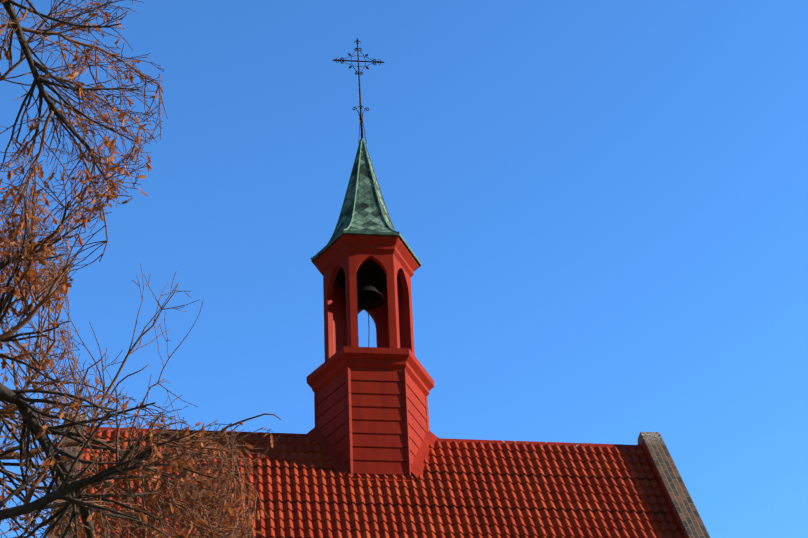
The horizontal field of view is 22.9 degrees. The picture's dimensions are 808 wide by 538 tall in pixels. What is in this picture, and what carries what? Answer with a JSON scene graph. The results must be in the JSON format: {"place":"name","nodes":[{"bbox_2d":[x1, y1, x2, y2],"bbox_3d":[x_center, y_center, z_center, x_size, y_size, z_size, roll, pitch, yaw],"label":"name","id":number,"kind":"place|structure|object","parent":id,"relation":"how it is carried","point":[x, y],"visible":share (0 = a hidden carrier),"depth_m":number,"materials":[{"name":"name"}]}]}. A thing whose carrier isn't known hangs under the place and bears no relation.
{"place":"outdoors","nodes":[
{"label":"outdoors","id":0,"kind":"place"},
{"bbox_2d":[331,147,393,240],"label":"spire shingles","id":1,"kind":"object","parent":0,"point":[367,216],"visible":0.23,"depth_m":45.97,"materials":[{"name":"green metal"}]},
{"bbox_2d":[311,138,421,262],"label":"spire hip rolls","id":2,"kind":"object","parent":1,"relation":"on","point":[362,144],"visible":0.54,"depth_m":46.58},
{"bbox_2d":[333,38,384,143],"bbox_3d":[-1.078,-4.363,48.639,1.320,3.501,0.105,2,-37,-7],"label":"cross","id":3,"kind":"object","parent":2,"relation":"on","point":[358,73],"visible":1,"depth_m":49.11,"materials":[{"name":"black metal"}]},
{"bbox_2d":[323,252,414,360],"bbox_3d":[-0.788,1.223,44.440,2.000,2.870,1.732,2,-37,-7],"label":"belfry","id":4,"kind":"object","parent":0,"point":[392,316],"visible":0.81,"depth_m":44.52,"materials":[{"name":"red wood"}]},
{"bbox_2d":[314,234,418,276],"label":"cornice","id":5,"kind":"structure","parent":4,"relation":"on","point":[334,253],"depth_m":44.67,"materials":[{"name":"red wood"}]},
{"bbox_2d":[311,230,420,272],"bbox_3d":[-0.856,-0.161,45.484,2.528,0.084,2.189,2,-37,-7],"label":"roof eave","id":6,"kind":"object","parent":5,"relation":"on","point":[336,238],"depth_m":44.72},
{"bbox_2d":[357,276,383,309],"bbox_3d":[-0.824,0.489,44.993,0.750,0.670,0.750,2,-37,-7],"label":"bell","id":7,"kind":"object","parent":4,"relation":"hanging from","point":[369,296],"visible":0.88,"depth_m":45.04,"materials":[{"name":"brown metal"}]},
{"bbox_2d":[0,0,807,537],"label":"sky","id":8,"kind":"structure","parent":0,"point":[602,205],"materials":[{"name":"blue"}]},
{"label":"nave walls","id":9,"kind":"object","parent":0,"visible":0},
{"bbox_3d":[-0.604,7.462,39.719,11.900,9.540,11.923,2,-37,-6],"label":"roof underlay","id":10,"kind":"object","parent":9,"relation":"on","visible":0},
{"bbox_2d":[314,366,429,477],"bbox_3d":[-0.609,4.850,41.706,2.480,5.280,2.159,2,-37,-7],"label":"tower base","id":11,"kind":"object","parent":10,"relation":"on","point":[370,422],"visible":0.46,"depth_m":41.87,"materials":[{"name":"red wood"}]},
{"bbox_2d":[306,346,433,396],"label":"ledge molding","id":12,"kind":"structure","parent":11,"relation":"on","point":[328,371],"depth_m":42.59,"materials":[{"name":"red wood"}]},
{"bbox_2d":[74,429,682,537],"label":"roof slope","id":13,"kind":"structure","parent":10,"relation":"on","point":[462,489],"depth_m":40.32,"materials":[{"name":"tile"}]},
{"bbox_2d":[93,427,637,448],"bbox_3d":[-0.767,3.645,42.600,11.900,0.181,0.225,2,-37,-6],"label":"ridge capping","id":14,"kind":"object","parent":13,"relation":"on","point":[474,441],"visible":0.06,"depth_m":42.84,"materials":[{"name":"red tile"}]},
{"bbox_2d":[307,427,438,482],"bbox_3d":[-0.640,4.223,42.179,2.847,2.049,2.319,2,-37,-7],"label":"roof flashing","id":15,"kind":"object","parent":13,"relation":"on","point":[328,448],"visible":0.31,"depth_m":41.62,"materials":[{"name":"red metal"}]},
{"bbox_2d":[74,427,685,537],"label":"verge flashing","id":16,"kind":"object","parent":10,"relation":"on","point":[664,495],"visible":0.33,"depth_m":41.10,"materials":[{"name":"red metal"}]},
{"label":"ground","id":17,"kind":"structure","parent":0,"visible":0},
{"bbox_2d":[47,412,87,537],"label":"parapet","id":18,"kind":"structure","parent":17,"relation":"on","point":[71,449],"depth_m":40.19,"materials":[{"name":"brick"}]},
{"bbox_2d":[0,0,280,537],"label":"tree","id":19,"kind":"object","parent":17,"relation":"on","point":[162,501],"depth_m":14.94,"materials":[{"name":"brown plant"}]},
{"bbox_2d":[638,432,710,537],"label":"parapet","id":20,"kind":"structure","parent":17,"relation":"on","point":[679,496],"depth_m":41.02,"materials":[{"name":"brick"}]}
]}

